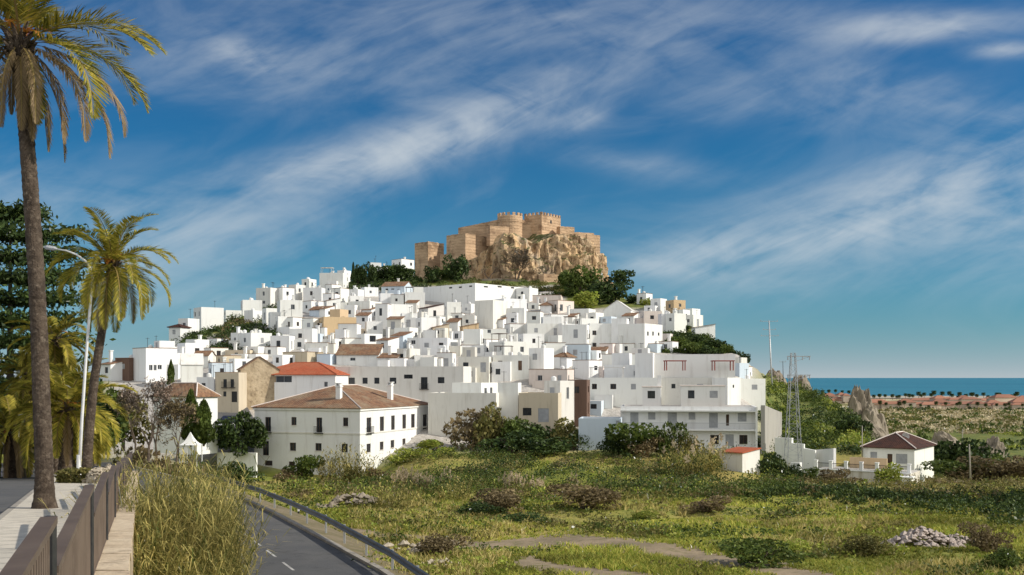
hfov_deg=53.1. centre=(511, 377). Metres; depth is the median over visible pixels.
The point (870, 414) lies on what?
rock outcrop
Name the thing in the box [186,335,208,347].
white house
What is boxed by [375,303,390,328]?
white house
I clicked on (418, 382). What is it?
long building
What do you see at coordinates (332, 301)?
tile roofed house
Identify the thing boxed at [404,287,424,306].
white house
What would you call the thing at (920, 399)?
coast house
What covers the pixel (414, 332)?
white house
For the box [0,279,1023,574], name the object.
ground
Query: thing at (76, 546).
railing fence
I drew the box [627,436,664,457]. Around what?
shrub
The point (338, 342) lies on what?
white house
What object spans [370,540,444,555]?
stones
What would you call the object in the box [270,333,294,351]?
white house
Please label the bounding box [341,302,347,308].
white house
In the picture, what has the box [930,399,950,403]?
coast house
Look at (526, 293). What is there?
white house
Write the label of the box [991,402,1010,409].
coast house
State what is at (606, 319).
pale blue house
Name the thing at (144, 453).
shrub
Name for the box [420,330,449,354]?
white house
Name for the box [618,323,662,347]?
cube house
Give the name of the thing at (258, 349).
white house
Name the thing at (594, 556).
grass
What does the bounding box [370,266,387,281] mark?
tree
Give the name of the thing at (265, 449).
window
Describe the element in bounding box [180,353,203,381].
gabled house
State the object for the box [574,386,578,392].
window
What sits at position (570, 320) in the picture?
tile roofed house
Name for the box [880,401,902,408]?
coast house
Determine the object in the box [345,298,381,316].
white house
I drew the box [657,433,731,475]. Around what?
shrub
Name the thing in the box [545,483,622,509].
shrub
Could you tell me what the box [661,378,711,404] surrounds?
white house
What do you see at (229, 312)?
white house
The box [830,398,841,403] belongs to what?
coast house
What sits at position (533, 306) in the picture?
white house
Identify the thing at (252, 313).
white house
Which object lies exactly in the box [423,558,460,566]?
stones
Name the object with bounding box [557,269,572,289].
tree
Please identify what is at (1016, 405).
coast house
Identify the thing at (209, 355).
tile roofed house
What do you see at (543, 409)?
cream townhouse
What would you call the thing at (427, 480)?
pampas grass
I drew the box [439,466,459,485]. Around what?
pampas grass
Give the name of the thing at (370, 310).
tile roofed house
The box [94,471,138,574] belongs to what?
street wall
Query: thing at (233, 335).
white house
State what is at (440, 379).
window
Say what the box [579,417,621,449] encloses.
annex
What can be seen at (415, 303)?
tile roofed house
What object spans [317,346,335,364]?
pale blue house
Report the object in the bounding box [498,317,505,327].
tile roofed house
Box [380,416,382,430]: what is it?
window
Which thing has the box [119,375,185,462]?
bare tree
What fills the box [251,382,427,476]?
tile roofed mansion
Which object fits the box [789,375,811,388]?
rock outcrop
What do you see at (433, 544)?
shrub
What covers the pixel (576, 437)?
shrub
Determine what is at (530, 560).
dirt path
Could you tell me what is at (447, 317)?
white house
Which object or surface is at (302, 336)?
white house
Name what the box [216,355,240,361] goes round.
cream house
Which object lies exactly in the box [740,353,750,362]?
tree
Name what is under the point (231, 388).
townhouse
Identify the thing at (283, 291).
white house
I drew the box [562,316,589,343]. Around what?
white house
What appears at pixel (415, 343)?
white house
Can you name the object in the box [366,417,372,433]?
window
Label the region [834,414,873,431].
shrub
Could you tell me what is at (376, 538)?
verge weeds
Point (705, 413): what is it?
apartment block
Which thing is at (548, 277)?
terrace wall
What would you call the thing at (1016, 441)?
meadow scrub
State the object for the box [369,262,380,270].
white house
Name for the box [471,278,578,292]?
castle slope dry scrub
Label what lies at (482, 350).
white house
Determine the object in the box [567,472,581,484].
pampas grass
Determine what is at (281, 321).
white house
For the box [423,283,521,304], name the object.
white hall
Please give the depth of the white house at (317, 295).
313.16 m
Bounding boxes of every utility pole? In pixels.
[761,320,777,384]
[862,426,862,456]
[969,444,970,477]
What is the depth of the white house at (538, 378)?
194.61 m
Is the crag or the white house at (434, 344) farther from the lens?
the crag
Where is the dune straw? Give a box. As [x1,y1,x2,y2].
[878,407,1023,433]
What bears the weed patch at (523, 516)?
on the ground at (424, 435)
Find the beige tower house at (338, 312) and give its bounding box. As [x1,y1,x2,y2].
[330,309,347,316]
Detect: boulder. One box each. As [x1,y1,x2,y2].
[81,466,107,483]
[103,463,111,471]
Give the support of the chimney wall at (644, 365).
on the white house at (625, 391)
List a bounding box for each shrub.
[111,448,147,465]
[127,445,175,472]
[165,461,204,480]
[215,461,266,485]
[273,467,298,481]
[282,454,325,480]
[340,465,365,482]
[360,467,389,478]
[388,447,432,461]
[415,439,452,452]
[415,532,474,558]
[441,408,499,450]
[454,500,508,515]
[468,487,524,513]
[471,401,511,446]
[475,430,543,452]
[486,416,531,449]
[514,437,572,456]
[516,421,555,439]
[545,416,578,447]
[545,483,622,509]
[563,429,588,449]
[596,437,625,454]
[603,421,660,456]
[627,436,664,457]
[655,421,688,456]
[674,433,704,456]
[678,494,731,513]
[717,537,805,568]
[757,451,786,477]
[776,463,802,479]
[799,466,818,478]
[808,476,830,483]
[818,468,862,484]
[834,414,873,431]
[843,533,897,556]
[874,462,903,484]
[917,432,931,440]
[920,459,989,479]
[934,440,965,465]
[941,456,1023,481]
[947,437,1011,468]
[957,521,1016,552]
[982,546,1023,568]
[986,453,1012,465]
[991,455,1023,479]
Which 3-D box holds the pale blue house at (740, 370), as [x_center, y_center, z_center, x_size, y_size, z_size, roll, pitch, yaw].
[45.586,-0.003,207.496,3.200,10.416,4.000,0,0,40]
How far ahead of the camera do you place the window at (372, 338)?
233.19 m
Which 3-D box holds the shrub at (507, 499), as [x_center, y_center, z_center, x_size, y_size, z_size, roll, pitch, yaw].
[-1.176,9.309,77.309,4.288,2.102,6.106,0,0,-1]
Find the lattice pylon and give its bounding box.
[784,353,810,470]
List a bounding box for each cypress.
[166,359,174,384]
[350,262,356,284]
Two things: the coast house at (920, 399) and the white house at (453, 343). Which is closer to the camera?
the white house at (453, 343)
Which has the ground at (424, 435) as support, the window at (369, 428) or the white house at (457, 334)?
the white house at (457, 334)
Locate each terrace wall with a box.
[473,278,528,281]
[539,274,558,281]
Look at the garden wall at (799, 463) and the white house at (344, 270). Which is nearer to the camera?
the garden wall at (799, 463)
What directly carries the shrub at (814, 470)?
on the ground at (424, 435)
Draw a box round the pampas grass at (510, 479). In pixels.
[497,470,522,490]
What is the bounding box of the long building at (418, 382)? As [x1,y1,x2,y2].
[335,366,470,401]
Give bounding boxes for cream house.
[214,363,232,391]
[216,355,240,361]
[225,343,252,354]
[283,349,327,361]
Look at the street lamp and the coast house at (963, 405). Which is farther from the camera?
the coast house at (963, 405)
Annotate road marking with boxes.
[245,534,293,569]
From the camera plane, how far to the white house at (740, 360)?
215.29 m
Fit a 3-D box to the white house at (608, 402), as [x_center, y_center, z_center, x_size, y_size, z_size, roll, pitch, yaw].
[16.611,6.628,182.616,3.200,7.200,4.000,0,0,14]
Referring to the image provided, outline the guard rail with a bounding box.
[198,472,428,574]
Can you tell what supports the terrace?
on the ground at (424, 435)
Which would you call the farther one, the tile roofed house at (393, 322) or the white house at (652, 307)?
the white house at (652, 307)
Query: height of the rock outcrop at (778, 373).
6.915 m
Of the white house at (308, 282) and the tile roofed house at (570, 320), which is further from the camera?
the white house at (308, 282)
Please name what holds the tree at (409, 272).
on the ground at (424, 435)
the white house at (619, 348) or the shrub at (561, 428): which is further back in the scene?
the white house at (619, 348)
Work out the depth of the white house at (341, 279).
341.99 m
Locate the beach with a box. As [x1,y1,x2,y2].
[871,396,1017,397]
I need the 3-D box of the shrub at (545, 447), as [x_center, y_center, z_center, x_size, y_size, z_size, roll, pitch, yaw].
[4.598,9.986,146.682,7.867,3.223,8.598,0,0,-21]
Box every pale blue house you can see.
[208,357,231,376]
[316,325,323,341]
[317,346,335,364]
[565,344,590,359]
[590,400,603,415]
[600,316,616,322]
[648,343,662,352]
[735,352,748,378]
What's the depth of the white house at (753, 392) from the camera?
188.68 m
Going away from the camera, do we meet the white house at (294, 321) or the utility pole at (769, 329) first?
the utility pole at (769, 329)
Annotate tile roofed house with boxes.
[100,350,122,380]
[151,382,220,454]
[167,324,191,344]
[195,350,215,367]
[309,306,323,316]
[318,306,334,316]
[322,292,340,308]
[335,344,383,365]
[355,312,372,327]
[361,307,374,316]
[375,327,398,352]
[377,346,399,365]
[381,278,412,293]
[387,316,404,336]
[390,331,412,348]
[405,300,419,312]
[418,304,443,317]
[431,317,449,337]
[446,318,461,330]
[459,323,478,330]
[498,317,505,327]
[539,298,552,312]
[554,346,576,368]
[566,306,579,323]
[591,347,608,353]
[622,312,638,323]
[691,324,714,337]
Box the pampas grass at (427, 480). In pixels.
[415,471,434,487]
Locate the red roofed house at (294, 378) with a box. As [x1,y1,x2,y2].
[271,362,349,399]
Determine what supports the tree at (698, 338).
on the ground at (424, 435)
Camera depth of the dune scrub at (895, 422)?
548.45 m
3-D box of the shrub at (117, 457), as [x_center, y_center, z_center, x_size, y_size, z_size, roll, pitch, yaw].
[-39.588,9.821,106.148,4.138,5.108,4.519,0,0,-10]
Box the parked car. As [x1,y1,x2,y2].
[218,415,237,421]
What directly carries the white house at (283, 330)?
on the ground at (424, 435)
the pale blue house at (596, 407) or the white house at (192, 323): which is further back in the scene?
the white house at (192, 323)
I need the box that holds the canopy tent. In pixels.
[178,432,201,471]
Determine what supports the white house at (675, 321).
on the ground at (424, 435)
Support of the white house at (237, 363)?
on the ground at (424, 435)
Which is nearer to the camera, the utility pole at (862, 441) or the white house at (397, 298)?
the utility pole at (862, 441)
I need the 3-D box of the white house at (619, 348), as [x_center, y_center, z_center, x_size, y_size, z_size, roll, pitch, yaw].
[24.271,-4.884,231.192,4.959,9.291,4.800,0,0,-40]
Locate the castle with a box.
[415,212,599,278]
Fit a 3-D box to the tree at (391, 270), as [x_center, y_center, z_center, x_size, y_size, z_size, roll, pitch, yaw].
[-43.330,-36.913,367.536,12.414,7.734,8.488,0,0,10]
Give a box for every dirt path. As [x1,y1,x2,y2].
[329,525,832,574]
[506,556,655,574]
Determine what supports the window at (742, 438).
in the apartment block
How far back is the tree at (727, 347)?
229.44 m
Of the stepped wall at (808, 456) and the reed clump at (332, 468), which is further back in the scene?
the stepped wall at (808, 456)
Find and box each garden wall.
[217,452,257,477]
[790,462,801,475]
[816,448,835,467]
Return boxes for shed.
[721,447,761,474]
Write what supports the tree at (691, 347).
on the ground at (424, 435)
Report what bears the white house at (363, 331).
on the ground at (424, 435)
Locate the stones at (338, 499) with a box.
[313,492,377,508]
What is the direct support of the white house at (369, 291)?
on the ground at (424, 435)
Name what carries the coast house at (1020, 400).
on the ground at (424, 435)
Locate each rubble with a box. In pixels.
[880,526,966,548]
[937,533,969,546]
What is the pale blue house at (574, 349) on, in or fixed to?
on the ground at (424, 435)
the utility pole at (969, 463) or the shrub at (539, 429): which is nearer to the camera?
the utility pole at (969, 463)
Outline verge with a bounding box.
[153,470,413,574]
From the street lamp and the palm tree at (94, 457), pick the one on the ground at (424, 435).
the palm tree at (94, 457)
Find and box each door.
[406,320,410,326]
[518,361,521,369]
[726,415,728,425]
[888,454,891,467]
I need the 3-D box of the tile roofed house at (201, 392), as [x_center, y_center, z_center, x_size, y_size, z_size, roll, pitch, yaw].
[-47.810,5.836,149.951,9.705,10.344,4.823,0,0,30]
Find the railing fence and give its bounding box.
[0,452,132,574]
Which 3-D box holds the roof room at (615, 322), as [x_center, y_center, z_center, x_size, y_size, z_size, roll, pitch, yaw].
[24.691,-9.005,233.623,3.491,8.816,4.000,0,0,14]
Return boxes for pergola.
[664,360,686,370]
[711,360,734,370]
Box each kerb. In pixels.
[0,474,54,519]
[112,461,393,574]
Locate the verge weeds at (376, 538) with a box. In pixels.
[314,502,439,574]
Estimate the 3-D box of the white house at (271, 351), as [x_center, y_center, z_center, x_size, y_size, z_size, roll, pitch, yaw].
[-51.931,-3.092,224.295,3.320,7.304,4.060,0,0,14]
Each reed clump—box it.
[38,440,290,574]
[126,437,251,544]
[316,442,377,480]
[364,475,423,507]
[433,474,476,500]
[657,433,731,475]
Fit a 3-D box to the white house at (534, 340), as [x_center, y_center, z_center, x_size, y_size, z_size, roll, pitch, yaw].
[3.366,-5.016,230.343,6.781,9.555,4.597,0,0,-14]
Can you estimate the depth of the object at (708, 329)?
252.67 m
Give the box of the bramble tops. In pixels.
[605,480,1023,515]
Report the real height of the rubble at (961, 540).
0.726 m
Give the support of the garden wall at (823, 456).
on the ground at (424, 435)
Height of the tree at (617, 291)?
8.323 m
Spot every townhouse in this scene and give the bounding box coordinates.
[216,372,246,412]
[519,392,560,430]
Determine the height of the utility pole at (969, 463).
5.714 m
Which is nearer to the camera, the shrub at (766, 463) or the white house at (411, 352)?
the shrub at (766, 463)
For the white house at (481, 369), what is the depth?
198.24 m
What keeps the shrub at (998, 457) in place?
on the ground at (424, 435)
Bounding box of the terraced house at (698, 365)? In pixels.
[654,354,734,377]
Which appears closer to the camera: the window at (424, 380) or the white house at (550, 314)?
the window at (424, 380)
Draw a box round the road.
[92,462,382,574]
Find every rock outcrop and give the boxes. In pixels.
[767,368,786,383]
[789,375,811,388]
[862,404,888,434]
[863,415,887,438]
[930,431,959,447]
[979,435,1007,465]
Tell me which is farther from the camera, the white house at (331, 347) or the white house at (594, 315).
the white house at (594, 315)
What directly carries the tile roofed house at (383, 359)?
on the ground at (424, 435)
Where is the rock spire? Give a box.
[847,385,883,429]
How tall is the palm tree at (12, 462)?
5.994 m
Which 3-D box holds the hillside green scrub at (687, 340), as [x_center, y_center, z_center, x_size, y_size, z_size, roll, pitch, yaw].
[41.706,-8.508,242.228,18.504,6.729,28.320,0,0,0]
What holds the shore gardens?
on the ground at (424, 435)
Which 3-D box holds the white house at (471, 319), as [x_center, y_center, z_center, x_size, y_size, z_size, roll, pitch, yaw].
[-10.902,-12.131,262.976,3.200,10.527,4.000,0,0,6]
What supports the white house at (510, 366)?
on the ground at (424, 435)
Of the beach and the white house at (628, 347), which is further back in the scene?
the beach
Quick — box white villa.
[860,431,936,481]
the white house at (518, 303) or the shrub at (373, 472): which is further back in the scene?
the white house at (518, 303)
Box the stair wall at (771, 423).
[761,405,781,453]
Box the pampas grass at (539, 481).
[519,474,545,491]
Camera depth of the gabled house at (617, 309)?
277.94 m
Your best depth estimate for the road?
44.90 m
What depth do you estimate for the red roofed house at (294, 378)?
181.32 m
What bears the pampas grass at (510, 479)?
on the ground at (424, 435)
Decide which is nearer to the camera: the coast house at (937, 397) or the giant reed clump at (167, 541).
the giant reed clump at (167, 541)
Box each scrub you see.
[171,303,281,349]
[215,317,251,342]
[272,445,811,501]
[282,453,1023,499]
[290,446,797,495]
[336,439,807,489]
[346,275,431,290]
[436,277,622,296]
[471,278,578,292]
[661,329,734,353]
[661,330,743,355]
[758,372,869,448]
[758,374,879,454]
[878,406,1023,446]
[953,428,1023,450]
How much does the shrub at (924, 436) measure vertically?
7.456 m
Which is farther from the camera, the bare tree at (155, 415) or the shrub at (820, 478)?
the shrub at (820, 478)
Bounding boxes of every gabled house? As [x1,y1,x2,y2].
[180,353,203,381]
[603,300,634,317]
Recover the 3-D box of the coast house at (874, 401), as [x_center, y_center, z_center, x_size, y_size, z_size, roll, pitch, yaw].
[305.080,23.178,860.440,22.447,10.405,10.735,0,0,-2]
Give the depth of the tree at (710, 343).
232.56 m
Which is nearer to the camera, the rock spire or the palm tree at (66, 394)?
the palm tree at (66, 394)
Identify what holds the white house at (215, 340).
on the ground at (424, 435)
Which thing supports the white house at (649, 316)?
on the ground at (424, 435)
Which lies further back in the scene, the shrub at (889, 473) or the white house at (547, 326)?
the white house at (547, 326)
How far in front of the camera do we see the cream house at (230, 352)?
220.02 m
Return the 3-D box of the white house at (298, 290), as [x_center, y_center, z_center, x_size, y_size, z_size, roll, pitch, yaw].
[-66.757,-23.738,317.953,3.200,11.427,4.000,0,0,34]
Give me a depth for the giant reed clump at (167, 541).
28.14 m
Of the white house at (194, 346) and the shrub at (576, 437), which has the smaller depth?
the shrub at (576, 437)
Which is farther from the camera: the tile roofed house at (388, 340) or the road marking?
the tile roofed house at (388, 340)
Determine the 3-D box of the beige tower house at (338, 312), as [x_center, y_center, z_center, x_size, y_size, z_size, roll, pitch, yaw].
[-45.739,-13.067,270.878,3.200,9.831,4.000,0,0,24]
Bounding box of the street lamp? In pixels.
[43,245,93,467]
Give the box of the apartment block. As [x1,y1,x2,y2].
[620,375,757,448]
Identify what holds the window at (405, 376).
in the long building at (418, 382)
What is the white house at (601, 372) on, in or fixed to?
on the ground at (424, 435)
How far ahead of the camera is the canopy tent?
121.23 m
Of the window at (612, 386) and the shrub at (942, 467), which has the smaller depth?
the shrub at (942, 467)
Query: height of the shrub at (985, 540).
1.704 m
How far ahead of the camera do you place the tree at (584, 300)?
299.38 m
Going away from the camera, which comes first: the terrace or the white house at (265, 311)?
the terrace
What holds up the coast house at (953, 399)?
on the ground at (424, 435)
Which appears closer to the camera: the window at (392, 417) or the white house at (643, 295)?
the window at (392, 417)
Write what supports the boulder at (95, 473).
on the pavement
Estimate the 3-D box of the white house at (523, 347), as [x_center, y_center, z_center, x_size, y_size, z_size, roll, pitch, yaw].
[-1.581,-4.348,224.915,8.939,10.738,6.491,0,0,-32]
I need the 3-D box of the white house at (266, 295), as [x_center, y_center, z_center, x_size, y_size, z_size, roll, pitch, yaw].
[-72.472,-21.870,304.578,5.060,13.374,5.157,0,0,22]
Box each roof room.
[452,383,497,392]
[611,318,628,342]
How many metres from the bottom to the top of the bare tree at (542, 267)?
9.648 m
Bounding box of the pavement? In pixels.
[0,475,96,571]
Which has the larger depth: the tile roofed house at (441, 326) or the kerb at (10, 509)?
the tile roofed house at (441, 326)
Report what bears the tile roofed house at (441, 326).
on the ground at (424, 435)
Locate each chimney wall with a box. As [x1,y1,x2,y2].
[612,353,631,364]
[635,353,654,377]
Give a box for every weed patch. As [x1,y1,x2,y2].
[503,511,551,523]
[631,509,658,519]
[775,538,810,552]
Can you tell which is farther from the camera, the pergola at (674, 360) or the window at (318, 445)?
the pergola at (674, 360)
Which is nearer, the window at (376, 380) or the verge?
the verge
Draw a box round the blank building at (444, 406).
[428,392,498,438]
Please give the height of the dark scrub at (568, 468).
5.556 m
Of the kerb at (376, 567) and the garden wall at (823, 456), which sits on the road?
the kerb at (376, 567)
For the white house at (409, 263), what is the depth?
389.62 m
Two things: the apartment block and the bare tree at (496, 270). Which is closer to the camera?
the apartment block
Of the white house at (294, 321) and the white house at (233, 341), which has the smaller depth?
the white house at (233, 341)
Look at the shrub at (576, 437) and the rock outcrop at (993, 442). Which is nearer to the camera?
the shrub at (576, 437)
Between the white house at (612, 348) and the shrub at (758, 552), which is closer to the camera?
the shrub at (758, 552)
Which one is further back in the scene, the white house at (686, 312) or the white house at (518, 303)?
the white house at (518, 303)
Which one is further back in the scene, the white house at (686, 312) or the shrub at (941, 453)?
the white house at (686, 312)
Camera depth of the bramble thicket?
83.99 m
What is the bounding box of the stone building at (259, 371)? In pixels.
[236,356,279,409]
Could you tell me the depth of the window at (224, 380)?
176.37 m
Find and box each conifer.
[180,388,198,446]
[192,398,217,445]
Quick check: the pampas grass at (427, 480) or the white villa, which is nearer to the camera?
the pampas grass at (427, 480)
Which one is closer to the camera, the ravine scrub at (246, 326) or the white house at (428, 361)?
the white house at (428, 361)
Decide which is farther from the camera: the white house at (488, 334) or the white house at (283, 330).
the white house at (283, 330)
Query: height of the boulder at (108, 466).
1.036 m
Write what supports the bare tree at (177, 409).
on the ground at (424, 435)
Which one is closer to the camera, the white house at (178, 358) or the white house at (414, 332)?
the white house at (178, 358)
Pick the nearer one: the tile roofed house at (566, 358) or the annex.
the annex
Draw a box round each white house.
[132,338,176,382]
[167,364,179,378]
[175,340,205,352]
[177,353,179,363]
[178,318,198,331]
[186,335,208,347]
[194,307,223,332]
[197,365,214,391]
[204,347,227,354]
[207,338,229,345]
[224,310,241,321]
[229,333,239,348]
[229,359,251,371]
[231,327,246,339]
[231,346,247,358]
[240,329,271,349]
[241,298,261,315]
[244,308,261,322]
[247,353,267,359]
[248,346,264,353]
[256,282,277,307]
[262,308,276,324]
[265,346,285,356]
[268,295,302,330]
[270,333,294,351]
[273,355,294,366]
[275,310,289,332]
[278,285,293,300]
[279,327,299,333]
[286,308,303,328]
[289,283,304,299]
[289,328,316,349]
[302,277,315,287]
[302,318,318,328]
[303,285,324,300]
[303,293,323,312]
[305,342,328,351]
[312,323,327,338]
[319,267,348,287]
[322,290,339,300]
[323,333,343,351]
[325,284,340,292]
[327,335,335,353]
[332,287,348,302]
[335,323,360,338]
[337,267,350,281]
[340,330,360,343]
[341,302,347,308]
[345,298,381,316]
[348,287,363,300]
[349,286,363,295]
[357,334,381,343]
[361,284,377,296]
[361,328,385,334]
[365,321,382,335]
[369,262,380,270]
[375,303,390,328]
[379,290,393,303]
[389,349,407,365]
[390,293,404,303]
[391,304,412,315]
[392,257,413,268]
[394,322,419,337]
[397,341,419,358]
[400,307,416,317]
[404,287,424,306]
[404,312,415,327]
[407,332,420,348]
[407,348,436,365]
[416,312,436,337]
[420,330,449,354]
[420,357,437,365]
[423,330,437,337]
[429,316,444,324]
[435,328,451,337]
[437,346,455,365]
[438,348,442,365]
[442,315,451,323]
[444,293,460,315]
[449,338,461,355]
[450,331,457,341]
[450,342,457,345]
[451,307,464,317]
[452,331,462,341]
[458,347,492,382]
[462,302,474,312]
[462,315,476,325]
[463,322,483,344]
[474,345,488,356]
[475,300,506,328]
[482,329,505,341]
[483,339,497,344]
[485,333,529,356]
[491,343,529,382]
[495,295,526,308]
[498,383,520,419]
[504,320,523,333]
[506,306,527,323]
[506,327,517,341]
[516,286,537,301]
[518,334,543,347]
[524,317,560,341]
[526,304,543,323]
[528,297,540,309]
[529,341,553,368]
[529,366,573,388]
[532,294,562,303]
[542,342,565,354]
[543,300,573,313]
[544,308,567,323]
[544,376,573,430]
[548,335,561,341]
[554,357,559,367]
[558,321,573,334]
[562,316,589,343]
[570,309,594,317]
[572,352,601,379]
[573,313,597,323]
[587,323,610,346]
[588,312,603,322]
[588,367,656,406]
[591,350,601,359]
[594,395,613,408]
[599,343,617,352]
[599,366,603,377]
[602,343,649,365]
[604,365,634,377]
[616,335,623,352]
[619,343,634,352]
[634,309,661,323]
[636,291,651,305]
[644,305,657,310]
[651,298,666,313]
[658,308,672,331]
[658,334,677,352]
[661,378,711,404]
[666,308,685,332]
[673,303,689,314]
[683,308,699,314]
[686,315,702,327]
[712,378,740,404]
[735,357,746,362]
[741,369,764,411]
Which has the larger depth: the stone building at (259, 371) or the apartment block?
the stone building at (259, 371)
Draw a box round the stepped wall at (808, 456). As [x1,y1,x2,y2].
[775,437,815,472]
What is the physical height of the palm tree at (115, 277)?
14.889 m
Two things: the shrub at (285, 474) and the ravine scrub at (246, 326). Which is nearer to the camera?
the shrub at (285, 474)
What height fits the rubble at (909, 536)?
1.303 m
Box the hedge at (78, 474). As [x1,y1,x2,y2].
[54,467,91,482]
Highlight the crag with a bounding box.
[439,232,612,283]
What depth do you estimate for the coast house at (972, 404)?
854.16 m
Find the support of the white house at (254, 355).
on the ground at (424, 435)
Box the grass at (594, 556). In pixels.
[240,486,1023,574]
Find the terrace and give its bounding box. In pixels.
[814,457,919,483]
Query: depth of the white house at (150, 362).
201.03 m
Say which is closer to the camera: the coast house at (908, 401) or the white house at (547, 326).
the white house at (547, 326)
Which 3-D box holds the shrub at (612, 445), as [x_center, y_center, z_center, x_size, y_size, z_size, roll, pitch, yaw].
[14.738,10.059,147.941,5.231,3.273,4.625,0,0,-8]
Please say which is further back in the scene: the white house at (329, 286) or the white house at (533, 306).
the white house at (329, 286)
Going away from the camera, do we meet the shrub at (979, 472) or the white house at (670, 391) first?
the shrub at (979, 472)
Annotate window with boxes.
[221,379,227,387]
[228,379,234,387]
[232,391,236,401]
[262,441,268,455]
[265,417,271,432]
[265,460,271,465]
[290,417,296,425]
[290,443,295,451]
[314,418,322,433]
[316,443,321,451]
[341,444,347,452]
[342,418,348,426]
[349,378,354,383]
[363,378,367,383]
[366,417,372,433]
[370,336,375,341]
[374,378,378,383]
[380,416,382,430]
[391,415,393,429]
[402,414,404,428]
[404,375,412,378]
[411,414,413,427]
[421,377,428,389]
[423,414,425,429]
[438,377,443,382]
[523,408,530,414]
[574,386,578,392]
[591,404,596,408]
[610,384,615,388]
[710,435,718,444]
[739,435,747,444]
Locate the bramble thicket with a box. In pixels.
[604,479,1023,525]
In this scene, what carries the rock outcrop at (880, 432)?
on the ground at (424, 435)
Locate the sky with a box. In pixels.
[0,0,1023,377]
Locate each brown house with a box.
[115,355,133,380]
[568,367,589,425]
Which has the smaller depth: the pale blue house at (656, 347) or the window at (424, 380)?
the window at (424, 380)
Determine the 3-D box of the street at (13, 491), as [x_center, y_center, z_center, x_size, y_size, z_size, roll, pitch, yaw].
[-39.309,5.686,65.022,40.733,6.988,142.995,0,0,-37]
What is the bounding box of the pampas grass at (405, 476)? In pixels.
[390,465,418,489]
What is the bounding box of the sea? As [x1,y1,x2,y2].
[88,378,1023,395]
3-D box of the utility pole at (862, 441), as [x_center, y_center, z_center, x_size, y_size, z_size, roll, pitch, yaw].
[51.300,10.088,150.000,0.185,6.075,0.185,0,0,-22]
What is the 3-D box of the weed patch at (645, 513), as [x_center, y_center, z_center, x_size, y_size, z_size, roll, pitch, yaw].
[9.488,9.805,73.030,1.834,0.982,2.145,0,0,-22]
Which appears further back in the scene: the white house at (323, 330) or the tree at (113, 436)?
the white house at (323, 330)
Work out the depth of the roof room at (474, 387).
169.59 m
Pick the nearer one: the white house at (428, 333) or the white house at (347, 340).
the white house at (347, 340)
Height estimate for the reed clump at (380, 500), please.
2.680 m
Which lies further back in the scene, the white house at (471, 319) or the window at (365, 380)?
the white house at (471, 319)
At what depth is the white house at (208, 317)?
269.01 m
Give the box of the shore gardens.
[878,406,1023,410]
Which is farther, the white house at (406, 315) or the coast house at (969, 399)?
the coast house at (969, 399)
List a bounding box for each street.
[0,463,34,513]
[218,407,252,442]
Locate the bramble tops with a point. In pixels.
(916, 492)
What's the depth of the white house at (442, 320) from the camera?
268.73 m
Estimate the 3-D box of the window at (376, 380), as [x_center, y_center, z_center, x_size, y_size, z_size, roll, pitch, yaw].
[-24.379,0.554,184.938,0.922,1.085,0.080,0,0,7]
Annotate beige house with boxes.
[319,317,355,338]
[666,296,685,312]
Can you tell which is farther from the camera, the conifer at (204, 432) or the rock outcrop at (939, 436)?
the rock outcrop at (939, 436)
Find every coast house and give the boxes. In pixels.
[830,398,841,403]
[840,393,850,401]
[872,399,885,406]
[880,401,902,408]
[897,399,916,407]
[910,398,928,401]
[917,402,940,408]
[929,395,947,401]
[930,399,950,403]
[941,403,953,409]
[946,397,960,400]
[948,401,967,408]
[959,397,980,400]
[968,401,984,409]
[984,400,999,403]
[988,394,1018,401]
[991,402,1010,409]
[1008,398,1023,402]
[1011,402,1023,409]
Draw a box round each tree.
[0,0,166,508]
[0,198,115,433]
[0,346,77,474]
[0,358,137,475]
[0,394,56,477]
[4,312,95,472]
[45,206,178,467]
[73,406,116,467]
[76,397,122,433]
[87,381,131,454]
[93,424,119,465]
[105,382,143,450]
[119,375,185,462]
[120,397,155,450]
[131,408,167,461]
[153,394,199,465]
[212,410,269,456]
[355,264,363,284]
[357,261,376,285]
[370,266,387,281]
[380,264,407,281]
[399,268,415,279]
[423,265,441,282]
[436,267,448,278]
[442,253,470,282]
[477,266,498,278]
[500,248,548,278]
[533,265,556,274]
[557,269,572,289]
[561,264,603,295]
[570,291,599,308]
[585,279,611,301]
[593,280,627,303]
[603,269,635,290]
[626,293,636,303]
[639,298,650,305]
[666,335,685,346]
[679,342,702,353]
[692,334,705,343]
[697,345,716,353]
[704,338,726,347]
[720,344,733,353]
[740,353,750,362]
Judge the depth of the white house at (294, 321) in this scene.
257.49 m

